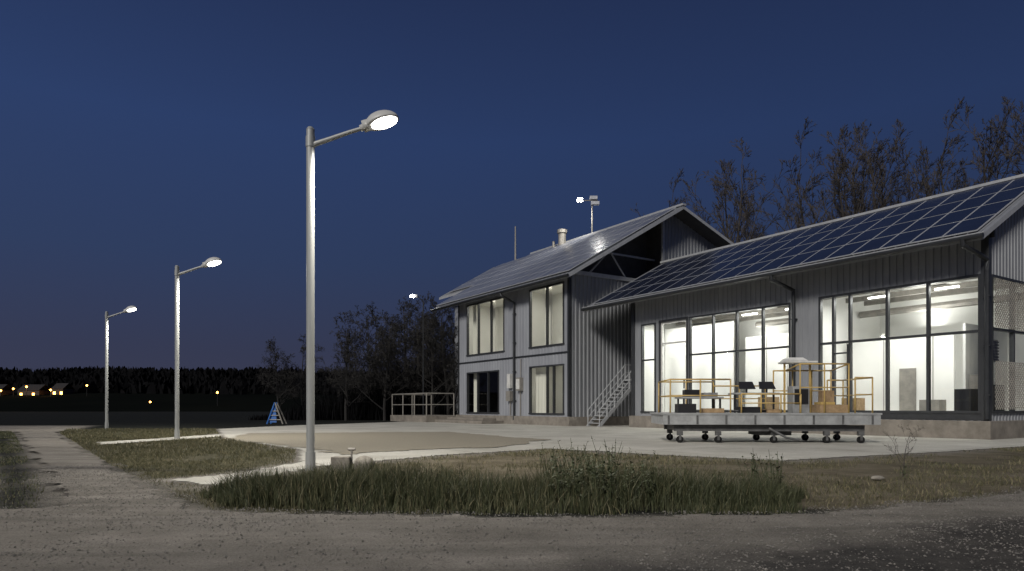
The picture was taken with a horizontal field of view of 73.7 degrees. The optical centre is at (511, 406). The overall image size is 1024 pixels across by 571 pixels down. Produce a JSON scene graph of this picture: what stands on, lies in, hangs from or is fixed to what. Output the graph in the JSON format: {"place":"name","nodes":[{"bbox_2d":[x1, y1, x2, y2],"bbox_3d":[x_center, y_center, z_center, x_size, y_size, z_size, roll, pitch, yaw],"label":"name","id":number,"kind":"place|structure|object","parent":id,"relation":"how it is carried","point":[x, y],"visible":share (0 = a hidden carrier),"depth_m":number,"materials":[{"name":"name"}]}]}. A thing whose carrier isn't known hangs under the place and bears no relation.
{"place":"outdoors","nodes":[
{"label":"outdoors","id":0,"kind":"place"},
{"bbox_2d":[101,434,218,443],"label":"concrete path","id":1,"kind":"structure","parent":0,"point":[143,440],"depth_m":24.84,"materials":[{"name":"grey concrete"}]},
{"bbox_2d":[0,373,343,411],"bbox_3d":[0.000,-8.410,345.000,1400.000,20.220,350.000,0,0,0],"label":"hills","id":2,"kind":"structure","parent":0,"point":[86,401],"depth_m":199.40,"materials":[{"name":"soil"}]},
{"bbox_2d":[0,384,14,395],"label":"distant house","id":3,"kind":"structure","parent":2,"relation":"on","point":[6,389],"depth_m":224.25,"materials":[{"name":"brown wood"}]},
{"bbox_2d":[18,384,49,394],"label":"distant house","id":4,"kind":"structure","parent":2,"relation":"on","point":[38,389],"depth_m":223.98,"materials":[{"name":"brown wood"}]},
{"bbox_2d":[51,383,74,394],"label":"distant house","id":5,"kind":"structure","parent":2,"relation":"on","point":[58,389],"depth_m":226.14,"materials":[{"name":"brown wood"}]},
{"bbox_2d":[0,365,442,394],"bbox_3d":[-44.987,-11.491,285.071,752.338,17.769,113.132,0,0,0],"label":"distant forest","id":6,"kind":"object","parent":2,"relation":"on","point":[147,380],"visible":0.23,"depth_m":253.30,"materials":[{"name":"green plant"}]},
{"bbox_2d":[198,456,809,515],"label":"tall grass","id":7,"kind":"structure","parent":0,"point":[356,488],"depth_m":8.33,"materials":[{"name":"green plant"}]},
{"bbox_2d":[0,430,1023,570],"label":"dirt road","id":8,"kind":"structure","parent":0,"point":[53,448],"depth_m":6.02,"materials":[{"name":"grey gravel"}]},
{"bbox_2d":[0,412,1023,517],"bbox_3d":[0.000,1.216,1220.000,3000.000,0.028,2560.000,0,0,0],"label":"ground","id":9,"kind":"structure","parent":0,"point":[14,421],"depth_m":13.82,"materials":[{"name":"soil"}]},
{"bbox_2d":[0,430,43,508],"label":"verge grass","id":10,"kind":"structure","parent":9,"relation":"on","point":[10,434],"depth_m":14.35,"materials":[{"name":"green plant"}]},
{"bbox_2d":[105,306,136,428],"bbox_3d":[-21.709,-2.159,37.901,1.766,6.917,0.380,0,0,0],"label":"street lamp","id":11,"kind":"object","parent":9,"relation":"on","point":[128,309],"visible":0.97,"depth_m":37.83,"materials":[{"name":"metal"}]},
{"bbox_2d":[174,257,221,438],"bbox_3d":[-11.769,-2.159,25.601,1.766,6.917,0.380,0,0,0],"label":"street lamp","id":12,"kind":"object","parent":9,"relation":"on","point":[212,261],"visible":0.96,"depth_m":25.54,"materials":[{"name":"metal"}]},
{"bbox_2d":[60,427,374,513],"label":"lawn grass","id":13,"kind":"structure","parent":9,"relation":"on","point":[89,439],"depth_m":18.04,"materials":[{"name":"green plant"}]},
{"bbox_2d":[266,402,286,423],"bbox_3d":[-16.604,0.450,48.199,1.190,1.549,0.918,0,0,0],"label":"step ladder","id":14,"kind":"object","parent":9,"relation":"on","point":[272,418],"visible":0.94,"depth_m":47.85,"materials":[{"name":"blue metal"}]},
{"bbox_2d":[254,336,319,412],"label":"bare tree","id":15,"kind":"object","parent":9,"relation":"on","point":[267,374],"visible":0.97,"depth_m":63.51,"materials":[{"name":"brown plant"}]},
{"bbox_2d":[258,334,328,407],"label":"bare tree","id":16,"kind":"object","parent":9,"relation":"on","point":[287,368],"visible":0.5,"depth_m":65.76,"materials":[{"name":"brown plant"}]},
{"bbox_2d":[331,448,355,470],"bbox_3d":[-3.175,1.011,12.900,0.430,0.478,0.280,0,0,0],"label":"concrete valve box","id":17,"kind":"object","parent":9,"relation":"on","point":[334,460],"visible":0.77,"depth_m":12.76,"materials":[{"name":"concrete"}]},
{"bbox_2d":[315,313,376,420],"bbox_3d":[-13.976,-3.500,59.236,5.478,9.748,6.789,0,0,4],"label":"bare tree","id":18,"kind":"object","parent":9,"relation":"on","point":[343,352],"visible":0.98,"depth_m":59.08,"materials":[{"name":"brown plant"}]},
{"bbox_2d":[305,110,398,470],"bbox_3d":[-3.029,-2.159,12.941,1.766,6.917,0.380,0,0,0],"label":"street lamp","id":19,"kind":"object","parent":9,"relation":"on","point":[379,120],"visible":0.96,"depth_m":12.88,"materials":[{"name":"metal"}]},
{"bbox_2d":[248,359,457,419],"bbox_3d":[-11.379,-1.695,70.609,25.646,5.849,23.770,0,0,0],"label":"thicket","id":20,"kind":"object","parent":9,"relation":"on","point":[333,409],"visible":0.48,"depth_m":62.56,"materials":[{"name":"green plant"}]},
{"bbox_2d":[331,331,377,395],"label":"bare tree","id":21,"kind":"object","parent":9,"relation":"on","point":[352,370],"visible":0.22,"depth_m":69.78,"materials":[{"name":"brown plant"}]},
{"bbox_2d":[354,456,373,470],"bbox_3d":[-2.757,1.071,12.702,0.382,0.336,0.312,0,0,-22],"label":"field stone","id":22,"kind":"object","parent":9,"relation":"on","point":[364,458],"visible":0.52,"depth_m":12.60,"materials":[{"name":"grey stone"}]},
{"bbox_2d":[328,305,404,416],"bbox_3d":[-13.014,-4.049,63.534,6.800,10.908,8.157,0,0,12],"label":"bare tree","id":23,"kind":"object","parent":9,"relation":"on","point":[350,315],"visible":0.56,"depth_m":63.56,"materials":[{"name":"brown plant"}]},
{"bbox_2d":[330,309,421,420],"bbox_3d":[-11.473,-3.567,60.960,8.299,9.917,6.410,0,0,45],"label":"bare tree","id":24,"kind":"object","parent":9,"relation":"on","point":[386,358],"visible":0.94,"depth_m":59.93,"materials":[{"name":"brown plant"}]},
{"bbox_2d":[344,303,414,395],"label":"bare tree","id":25,"kind":"object","parent":9,"relation":"on","point":[373,315],"visible":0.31,"depth_m":67.89,"materials":[{"name":"brown plant"}]},
{"bbox_2d":[356,296,440,402],"bbox_3d":[-10.793,-4.703,64.912,8.526,12.242,6.879,0,0,-18],"label":"bare tree","id":26,"kind":"object","parent":9,"relation":"on","point":[410,312],"visible":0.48,"depth_m":64.76,"materials":[{"name":"brown plant"}]},
{"bbox_2d":[372,310,438,374],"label":"bare tree","id":27,"kind":"object","parent":9,"relation":"on","point":[405,336],"visible":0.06,"depth_m":73.46,"materials":[{"name":"brown plant"}]},
{"bbox_2d":[369,307,454,410],"bbox_3d":[-9.075,-4.049,62.929,8.157,10.908,6.800,0,0,-10],"label":"bare tree","id":28,"kind":"object","parent":9,"relation":"on","point":[416,341],"visible":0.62,"depth_m":62.65,"materials":[{"name":"brown plant"}]},
{"bbox_2d":[410,294,423,414],"bbox_3d":[-8.120,-4.200,58.440,1.160,10.800,0.320,0,0,0],"label":"street lamp","id":29,"kind":"object","parent":9,"relation":"on","point":[414,296],"visible":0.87,"depth_m":58.45,"materials":[{"name":"metal"}]},
{"bbox_2d":[396,291,452,374],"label":"bare tree","id":30,"kind":"object","parent":9,"relation":"on","point":[424,300],"visible":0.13,"depth_m":72.03,"materials":[{"name":"brown plant"}]},
{"bbox_2d":[395,300,454,390],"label":"bare tree","id":31,"kind":"object","parent":9,"relation":"on","point":[439,356],"visible":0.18,"depth_m":66.99,"materials":[{"name":"brown plant"}]},
{"bbox_2d":[397,299,454,391],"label":"bare tree","id":32,"kind":"object","parent":9,"relation":"on","point":[451,319],"visible":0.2,"depth_m":66.04,"materials":[{"name":"brown plant"}]},
{"bbox_2d":[399,311,457,414],"bbox_3d":[-6.583,-3.524,60.889,7.341,9.818,6.120,0,0,14],"label":"bare tree","id":33,"kind":"object","parent":9,"relation":"on","point":[431,358],"visible":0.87,"depth_m":60.53,"materials":[{"name":"brown plant"}]},
{"bbox_2d":[405,306,457,414],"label":"bare tree","id":34,"kind":"object","parent":9,"relation":"on","point":[444,353],"visible":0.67,"depth_m":61.77,"materials":[{"name":"brown plant"}]},
{"bbox_2d":[413,325,454,374],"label":"bare tree","id":35,"kind":"object","parent":9,"relation":"on","point":[450,351],"visible":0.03,"depth_m":69.69,"materials":[{"name":"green plant"}]},
{"bbox_2d":[390,415,628,425],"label":"plinth","id":36,"kind":"structure","parent":9,"relation":"on","point":[543,420],"depth_m":47.24,"materials":[{"name":"concrete"}]},
{"bbox_2d":[392,393,453,415],"bbox_3d":[-6.857,-0.197,56.458,3.800,1.793,6.600,0,0,-34],"label":"ramp railing","id":37,"kind":"object","parent":36,"relation":"on","point":[414,404],"visible":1,"depth_m":55.22,"materials":[{"name":"grey metal"}]},
{"bbox_2d":[458,220,664,416],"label":"trim","id":38,"kind":"structure","parent":36,"relation":"on","point":[599,275],"depth_m":43.99,"materials":[{"name":"metal"}]},
{"bbox_2d":[455,216,716,416],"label":"cladding","id":39,"kind":"structure","parent":36,"relation":"on","point":[600,348],"depth_m":45.02,"materials":[{"name":"grey metal"}]},
{"bbox_2d":[430,273,568,419],"bbox_3d":[-1.202,-3.520,48.328,1.200,8.840,17.901,0,0,-34],"label":"gutter and downpipe","id":40,"kind":"object","parent":39,"relation":"attached to","point":[512,289],"visible":1,"depth_m":47.11,"materials":[{"name":"metal"}]},
{"bbox_2d":[506,358,522,415],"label":"electric meter boxes","id":41,"kind":"object","parent":39,"relation":"attached to","point":[519,387],"visible":1,"depth_m":47.38,"materials":[{"name":"white paint"}]},
{"bbox_2d":[466,281,564,414],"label":"window frames","id":42,"kind":"structure","parent":39,"relation":"attached to","point":[529,347],"depth_m":45.82,"materials":[{"name":"black metal"}]},
{"bbox_2d":[469,284,562,412],"bbox_3d":[1.218,-3.800,49.093,3.380,8.600,13.501,0,0,-34],"label":"window glass","id":43,"kind":"object","parent":42,"relation":"attached to","point":[539,336],"visible":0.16,"depth_m":49.48,"materials":[{"name":"clear glass"}]},
{"bbox_2d":[432,203,733,311],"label":"roof","id":44,"kind":"structure","parent":39,"relation":"on","point":[696,223],"depth_m":47.17,"materials":[{"name":"metal"}]},
{"bbox_2d":[450,256,525,291],"bbox_3d":[-2.189,-11.937,61.532,5.361,3.095,4.770,0,0,-34],"label":"solar array rear","id":45,"kind":"object","parent":44,"relation":"on","point":[483,276],"visible":0.93,"depth_m":61.39,"materials":[{"name":"glass"}]},
{"bbox_2d":[514,226,515,259],"bbox_3d":[0.317,-14.950,63.194,0.166,3.500,0.166,0,0,22],"label":"antenna pole","id":46,"kind":"object","parent":44,"relation":"attached to","point":[515,243],"visible":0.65,"depth_m":63.12,"materials":[{"name":"grey metal"}]},
{"bbox_2d":[436,207,675,305],"bbox_3d":[2.464,-10.851,50.819,9.178,5.282,17.371,0,0,-34],"label":"solar array","id":47,"kind":"object","parent":44,"relation":"on","point":[564,257],"visible":1,"depth_m":48.97,"materials":[{"name":"glass"}]},
{"bbox_2d":[552,229,566,246],"bbox_3d":[4.037,-13.850,57.003,0.824,1.700,1.412,0,0,-27],"label":"chimney flue","id":48,"kind":"object","parent":44,"relation":"on","point":[561,233],"visible":0.76,"depth_m":56.48,"materials":[{"name":"grey metal"}]},
{"bbox_2d":[577,196,598,232],"bbox_3d":[6.026,-15.050,54.067,1.750,3.300,0.350,0,0,0],"label":"roof floodlight mast","id":49,"kind":"object","parent":44,"relation":"on","point":[593,200],"visible":0.91,"depth_m":54.04,"materials":[{"name":"grey metal"}]},
{"bbox_2d":[539,442,553,476],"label":"weed plant","id":50,"kind":"object","parent":9,"relation":"on","point":[545,462],"visible":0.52,"depth_m":9.40,"materials":[{"name":"green plant"}]},
{"bbox_2d":[537,448,559,476],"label":"weed plant","id":51,"kind":"object","parent":9,"relation":"on","point":[553,465],"visible":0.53,"depth_m":9.13,"materials":[{"name":"green plant"}]},
{"bbox_2d":[547,454,554,479],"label":"weed plant","id":52,"kind":"object","parent":9,"relation":"on","point":[552,457],"visible":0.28,"depth_m":9.38,"materials":[{"name":"green plant"}]},
{"bbox_2d":[550,467,563,503],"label":"weed plant","id":53,"kind":"object","parent":9,"relation":"on","point":[559,480],"visible":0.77,"depth_m":8.47,"materials":[{"name":"green plant"}]},
{"bbox_2d":[552,449,567,502],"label":"weed plant","id":54,"kind":"object","parent":9,"relation":"on","point":[564,482],"visible":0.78,"depth_m":8.43,"materials":[{"name":"green plant"}]},
{"bbox_2d":[558,440,582,504],"bbox_3d":[0.788,0.814,8.268,0.389,0.832,0.347,0,0,-28],"label":"weed plant","id":55,"kind":"object","parent":9,"relation":"on","point":[579,482],"visible":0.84,"depth_m":8.29,"materials":[{"name":"green plant"}]},
{"bbox_2d":[563,438,587,483],"bbox_3d":[0.815,0.827,9.149,0.259,0.808,0.392,0,0,-27],"label":"weed plant","id":56,"kind":"object","parent":9,"relation":"on","point":[571,458],"visible":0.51,"depth_m":9.21,"materials":[{"name":"green plant"}]},
{"bbox_2d":[569,449,586,476],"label":"weed plant","id":57,"kind":"object","parent":9,"relation":"on","point":[576,463],"visible":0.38,"depth_m":9.53,"materials":[{"name":"green plant"}]},
{"bbox_2d":[572,445,589,472],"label":"weed plant","id":58,"kind":"object","parent":9,"relation":"on","point":[581,461],"visible":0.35,"depth_m":9.48,"materials":[{"name":"green plant"}]},
{"bbox_2d":[576,456,592,493],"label":"weed plant","id":59,"kind":"object","parent":9,"relation":"on","point":[587,473],"visible":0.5,"depth_m":8.62,"materials":[{"name":"green plant"}]},
{"bbox_2d":[579,455,600,504],"bbox_3d":[0.987,0.907,8.448,0.241,0.646,0.340,0,0,-37],"label":"weed plant","id":60,"kind":"object","parent":9,"relation":"on","point":[596,476],"visible":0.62,"depth_m":8.45,"materials":[{"name":"green plant"}]},
{"bbox_2d":[577,446,605,482],"bbox_3d":[1.070,0.878,9.051,0.413,0.706,0.258,0,0,-30],"label":"weed plant","id":61,"kind":"object","parent":9,"relation":"on","point":[592,461],"visible":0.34,"depth_m":9.03,"materials":[{"name":"green plant"}]},
{"bbox_2d":[584,453,601,484],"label":"weed plant","id":62,"kind":"object","parent":9,"relation":"on","point":[590,467],"visible":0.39,"depth_m":8.93,"materials":[{"name":"green plant"}]},
{"bbox_2d":[584,436,601,479],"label":"weed plant","id":63,"kind":"object","parent":9,"relation":"on","point":[594,460],"visible":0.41,"depth_m":9.36,"materials":[{"name":"green plant"}]},
{"bbox_2d":[583,452,612,496],"bbox_3d":[1.031,0.887,8.489,0.431,0.686,0.237,0,0,39],"label":"weed plant","id":64,"kind":"object","parent":9,"relation":"on","point":[597,473],"visible":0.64,"depth_m":8.43,"materials":[{"name":"green plant"}]},
{"bbox_2d":[173,422,1023,484],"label":"concrete yard","id":65,"kind":"structure","parent":9,"relation":"on","point":[731,444],"depth_m":22.75,"materials":[{"name":"grey concrete"}]},
{"bbox_2d":[230,432,550,454],"bbox_3d":[-4.908,1.174,25.410,10.270,0.009,15.733,0,0,-30],"label":"gravel pad","id":66,"kind":"object","parent":65,"relation":"on","point":[340,443],"visible":0.97,"depth_m":23.81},
{"bbox_2d":[650,357,881,442],"bbox_3d":[8.469,-0.235,23.379,7.038,2.850,2.639,0,0,3],"label":"work platform trolley","id":67,"kind":"object","parent":65,"relation":"on","point":[825,414],"visible":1,"depth_m":22.37,"materials":[{"name":"grey metal"}]},
{"bbox_2d":[596,450,617,500],"bbox_3d":[1.208,0.875,8.478,0.293,0.712,0.234,0,0,-11],"label":"weed plant","id":68,"kind":"object","parent":9,"relation":"on","point":[603,477],"visible":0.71,"depth_m":8.49,"materials":[{"name":"green plant"}]},
{"bbox_2d":[600,441,622,483],"bbox_3d":[1.286,0.839,8.924,0.425,0.783,0.276,0,0,35],"label":"weed plant","id":69,"kind":"object","parent":9,"relation":"on","point":[612,461],"visible":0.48,"depth_m":8.87,"materials":[{"name":"green plant"}]},
{"bbox_2d":[603,440,622,480],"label":"weed plant","id":70,"kind":"object","parent":9,"relation":"on","point":[611,457],"visible":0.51,"depth_m":9.05,"materials":[{"name":"green plant"}]},
{"bbox_2d":[605,469,627,505],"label":"weed plant","id":71,"kind":"object","parent":9,"relation":"on","point":[610,493],"visible":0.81,"depth_m":8.19,"materials":[{"name":"green plant"}]},
{"bbox_2d":[616,449,633,482],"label":"weed plant","id":72,"kind":"object","parent":9,"relation":"on","point":[625,465],"visible":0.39,"depth_m":9.59,"materials":[{"name":"green plant"}]},
{"bbox_2d":[621,460,633,498],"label":"weed plant","id":73,"kind":"object","parent":9,"relation":"on","point":[630,472],"visible":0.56,"depth_m":8.51,"materials":[{"name":"green plant"}]},
{"bbox_2d":[623,468,643,506],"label":"weed plant","id":74,"kind":"object","parent":9,"relation":"on","point":[639,482],"visible":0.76,"depth_m":8.32,"materials":[{"name":"green plant"}]},
{"bbox_2d":[631,464,642,490],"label":"weed plant","id":75,"kind":"object","parent":9,"relation":"on","point":[637,475],"visible":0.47,"depth_m":8.68,"materials":[{"name":"green plant"}]},
{"bbox_2d":[635,450,656,488],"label":"weed plant","id":76,"kind":"object","parent":9,"relation":"on","point":[646,465],"visible":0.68,"depth_m":8.76,"materials":[{"name":"green plant"}]},
{"bbox_2d":[641,459,656,494],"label":"weed plant","id":77,"kind":"object","parent":9,"relation":"on","point":[648,472],"visible":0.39,"depth_m":8.66,"materials":[{"name":"green plant"}]},
{"bbox_2d":[641,470,656,505],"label":"weed plant","id":78,"kind":"object","parent":9,"relation":"on","point":[645,480],"visible":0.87,"depth_m":8.32,"materials":[{"name":"green plant"}]},
{"bbox_2d":[630,168,701,218],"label":"bare tree","id":79,"kind":"object","parent":9,"relation":"on","point":[677,181],"visible":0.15,"depth_m":65.80,"materials":[{"name":"brown plant"}]},
{"bbox_2d":[691,159,770,242],"bbox_3d":[20.067,-11.222,64.158,8.285,25.308,11.057,0,0,16],"label":"bare tree","id":80,"kind":"object","parent":9,"relation":"on","point":[737,195],"visible":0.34,"depth_m":62.60,"materials":[{"name":"brown plant"}]},
{"bbox_2d":[719,204,765,240],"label":"bare tree","id":81,"kind":"object","parent":9,"relation":"on","point":[753,207],"visible":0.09,"depth_m":66.00,"materials":[{"name":"brown plant"}]},
{"bbox_2d":[680,137,811,243],"bbox_3d":[19.881,-10.990,59.105,10.626,24.830,11.933,0,0,0],"label":"bare tree","id":82,"kind":"object","parent":9,"relation":"on","point":[737,224],"visible":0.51,"depth_m":58.03,"materials":[{"name":"brown plant"}]},
{"bbox_2d":[738,455,760,485],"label":"weed plant","id":83,"kind":"object","parent":9,"relation":"on","point":[751,470],"visible":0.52,"depth_m":9.05,"materials":[{"name":"green plant"}]},
{"bbox_2d":[750,453,758,474],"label":"weed plant","id":84,"kind":"object","parent":9,"relation":"on","point":[753,457],"visible":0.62,"depth_m":9.80,"materials":[{"name":"green plant"}]},
{"bbox_2d":[756,451,781,487],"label":"weed plant","id":85,"kind":"object","parent":9,"relation":"on","point":[771,469],"visible":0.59,"depth_m":9.05,"materials":[{"name":"green plant"}]},
{"bbox_2d":[762,451,782,483],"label":"weed plant","id":86,"kind":"object","parent":9,"relation":"on","point":[772,468],"visible":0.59,"depth_m":9.42,"materials":[{"name":"green plant"}]},
{"bbox_2d":[764,456,783,486],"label":"weed plant","id":87,"kind":"object","parent":9,"relation":"on","point":[766,465],"visible":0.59,"depth_m":9.52,"materials":[{"name":"green plant"}]},
{"bbox_2d":[728,117,864,240],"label":"bare tree","id":88,"kind":"object","parent":9,"relation":"on","point":[806,188],"visible":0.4,"depth_m":75.75,"materials":[{"name":"brown plant"}]},
{"bbox_2d":[581,174,1023,439],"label":"workshop hall","id":89,"kind":"structure","parent":9,"relation":"on","point":[914,309],"depth_m":30.82,"materials":[{"name":"metal"}]},
{"bbox_2d":[661,319,685,411],"bbox_3d":[8.946,-2.135,37.725,0.160,5.230,1.920,0,0,-34],"label":"door frame","id":90,"kind":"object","parent":89,"relation":"in","point":[676,321],"depth_m":38.44,"materials":[{"name":"white paint"}]},
{"bbox_2d":[631,235,1023,420],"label":"window frames","id":91,"kind":"structure","parent":89,"relation":"in","point":[986,243],"depth_m":28.00,"materials":[{"name":"metal"}]},
{"bbox_2d":[783,123,899,226],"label":"bare tree","id":92,"kind":"object","parent":9,"relation":"on","point":[864,134],"visible":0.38,"depth_m":69.91,"materials":[{"name":"brown plant"}]},
{"bbox_2d":[793,120,892,226],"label":"bare tree","id":93,"kind":"object","parent":9,"relation":"on","point":[838,191],"visible":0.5,"depth_m":65.22,"materials":[{"name":"brown plant"}]},
{"bbox_2d":[871,476,884,480],"bbox_3d":[5.997,1.168,11.201,0.224,0.084,0.151,0,0,0],"label":"field stone","id":94,"kind":"object","parent":9,"relation":"on","point":[877,478],"visible":0.96,"depth_m":11.15,"materials":[{"name":"grey stone"}]},
{"bbox_2d":[830,138,927,216],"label":"bare tree","id":95,"kind":"object","parent":9,"relation":"on","point":[870,183],"visible":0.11,"depth_m":77.37,"materials":[{"name":"brown plant"}]},
{"bbox_2d":[839,119,938,211],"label":"bare tree","id":96,"kind":"object","parent":9,"relation":"on","point":[895,174],"visible":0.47,"depth_m":67.86,"materials":[{"name":"brown plant"}]},
{"bbox_2d":[863,141,938,206],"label":"bare tree","id":97,"kind":"object","parent":9,"relation":"on","point":[927,178],"visible":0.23,"depth_m":72.22,"materials":[{"name":"brown plant"}]},
{"bbox_2d":[883,424,924,476],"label":"sapling","id":98,"kind":"object","parent":9,"relation":"on","point":[905,449],"visible":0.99,"depth_m":11.78,"materials":[{"name":"brown plant"}]},
{"bbox_2d":[900,461,912,476],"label":"weed plant","id":99,"kind":"object","parent":9,"relation":"on","point":[905,470],"visible":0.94,"depth_m":11.76,"materials":[{"name":"green plant"}]},
{"bbox_2d":[870,97,987,207],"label":"bare tree","id":100,"kind":"object","parent":9,"relation":"on","point":[942,163],"visible":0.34,"depth_m":70.62,"materials":[{"name":"brown plant"}]},
{"bbox_2d":[946,96,1023,187],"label":"bare tree","id":101,"kind":"object","parent":9,"relation":"on","point":[985,149],"visible":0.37,"depth_m":73.42,"materials":[{"name":"brown plant"}]},
{"bbox_2d":[959,101,1023,184],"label":"bare tree","id":102,"kind":"object","parent":9,"relation":"on","point":[1007,142],"visible":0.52,"depth_m":69.81,"materials":[{"name":"brown plant"}]},
{"bbox_2d":[0,0,1023,372],"label":"sky","id":103,"kind":"structure","parent":0,"point":[140,140],"materials":[{"name":"blue"}]},
{"bbox_2d":[586,364,630,426],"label":"metal staircase","id":104,"kind":"structure","parent":0,"point":[611,397],"depth_m":42.44,"materials":[{"name":"grey metal"}]}
]}

